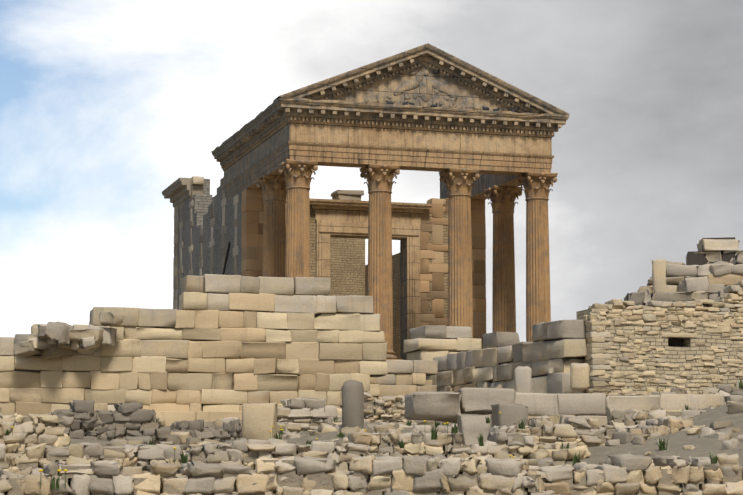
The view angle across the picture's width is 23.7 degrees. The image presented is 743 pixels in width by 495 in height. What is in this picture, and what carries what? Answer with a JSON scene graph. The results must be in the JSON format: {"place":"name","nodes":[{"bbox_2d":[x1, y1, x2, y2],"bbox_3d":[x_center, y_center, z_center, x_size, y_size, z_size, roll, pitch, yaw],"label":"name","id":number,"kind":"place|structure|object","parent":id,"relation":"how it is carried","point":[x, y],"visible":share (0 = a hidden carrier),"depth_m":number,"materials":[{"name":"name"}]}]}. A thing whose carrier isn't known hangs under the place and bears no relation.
{"place":"outdoors","nodes":[
{"label":"outdoors","id":0,"kind":"place"},
{"bbox_2d":[0,0,742,341],"label":"sky","id":1,"kind":"structure","parent":0,"point":[105,104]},
{"bbox_2d":[386,350,402,359],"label":"column bases","id":2,"kind":"object","parent":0,"point":[390,354],"visible":0.04,"depth_m":70.65,"materials":[{"name":"beige stone"}]},
{"bbox_2d":[66,386,742,466],"bbox_3d":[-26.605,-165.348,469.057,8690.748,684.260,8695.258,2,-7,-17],"label":"ground","id":3,"kind":"structure","parent":0,"point":[679,440],"depth_m":41.57,"materials":[{"name":"grey soil"}]},
{"bbox_2d":[173,176,485,348],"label":"temple walls","id":4,"kind":"structure","parent":3,"relation":"on","point":[252,209],"depth_m":80.16,"materials":[{"name":"stone"}]},
{"bbox_2d":[11,390,659,471],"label":"flowers","id":5,"kind":"object","parent":3,"relation":"on","point":[64,470],"visible":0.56,"depth_m":39.06,"materials":[{"name":"yellow plant"}]},
{"bbox_2d":[0,398,741,494],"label":"stones","id":6,"kind":"object","parent":3,"relation":"on","point":[323,479],"depth_m":29.76,"materials":[{"name":"beige stone"}]},
{"bbox_2d":[0,237,742,444],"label":"ashlar blocks","id":7,"kind":"structure","parent":3,"relation":"on","point":[120,354],"depth_m":55.34,"materials":[{"name":"stone"}]},
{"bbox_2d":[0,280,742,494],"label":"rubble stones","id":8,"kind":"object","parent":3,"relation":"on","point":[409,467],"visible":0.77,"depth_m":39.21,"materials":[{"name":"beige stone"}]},
{"bbox_2d":[6,380,742,488],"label":"grass","id":9,"kind":"structure","parent":3,"relation":"on","point":[434,436],"depth_m":39.96,"materials":[{"name":"green plant"}]},
{"bbox_2d":[310,207,447,325],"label":"cella wall","id":10,"kind":"structure","parent":3,"relation":"on","point":[313,243],"depth_m":79.78,"materials":[{"name":"beige stone"}]},
{"bbox_2d":[576,308,742,394],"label":"stone wall","id":11,"kind":"structure","parent":3,"relation":"on","point":[675,355],"depth_m":54.97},
{"bbox_2d":[668,338,683,346],"bbox_3d":[9.395,3.035,55.850,0.800,0.400,0.600,2,-7,-15],"label":"hole","id":12,"kind":"object","parent":11,"relation":"on","point":[675,342],"visible":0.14,"depth_m":55.59,"materials":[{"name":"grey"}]},
{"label":"podium","id":13,"kind":"object","parent":3,"relation":"on","visible":0},
{"bbox_2d":[174,177,241,309],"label":"ruined side wall","id":14,"kind":"structure","parent":13,"relation":"on","point":[201,211],"depth_m":85.80,"materials":[{"name":"grey stone"}]},
{"bbox_2d":[162,178,190,206],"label":"cornice","id":15,"kind":"structure","parent":14,"relation":"attached to","point":[177,192],"depth_m":91.58,"materials":[{"name":"grey stone"}]},
{"bbox_2d":[222,242,229,274],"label":"iron rod","id":16,"kind":"object","parent":14,"relation":"attached to","point":[226,258],"visible":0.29,"depth_m":80.70,"materials":[{"name":"grey metal"}]},
{"bbox_2d":[330,237,364,295],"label":"brick infill","id":17,"kind":"object","parent":13,"relation":"on","point":[347,266],"depth_m":95.65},
{"bbox_2d":[310,198,432,359],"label":"door surround","id":18,"kind":"object","parent":13,"relation":"on","point":[334,218],"visible":0.54,"depth_m":79.30,"materials":[{"name":"beige stone"}]},
{"bbox_2d":[365,253,399,358],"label":"cella","id":19,"kind":"structure","parent":13,"relation":"on","point":[396,296],"depth_m":90.47,"materials":[{"name":"brown stone"}]},
{"bbox_2d":[262,188,550,349],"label":"column shafts","id":20,"kind":"object","parent":13,"relation":"on","point":[286,239],"visible":0.77,"depth_m":72.45,"materials":[{"name":"beige stone"}]},
{"bbox_2d":[211,43,568,201],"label":"entablature","id":21,"kind":"structure","parent":20,"relation":"on","point":[496,158],"depth_m":72.38,"materials":[{"name":"beige stone"}]},
{"bbox_2d":[216,58,561,168],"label":"dentils","id":22,"kind":"object","parent":21,"relation":"on","point":[252,134],"visible":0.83,"depth_m":72.52,"materials":[{"name":"beige stone"}]},
{"bbox_2d":[364,69,485,109],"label":"relief sculpture","id":23,"kind":"object","parent":21,"relation":"attached to","point":[423,82],"visible":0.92,"depth_m":72.44,"materials":[{"name":"beige stone"}]},
{"bbox_2d":[386,69,531,112],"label":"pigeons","id":24,"kind":"object","parent":21,"relation":"on","point":[435,105],"visible":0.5,"depth_m":72.57,"materials":[{"name":"grey"}]},
{"bbox_2d":[256,159,557,212],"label":"column capitals","id":25,"kind":"object","parent":20,"relation":"on","point":[378,177],"visible":0.94,"depth_m":72.72,"materials":[{"name":"beige stone"}]}
]}

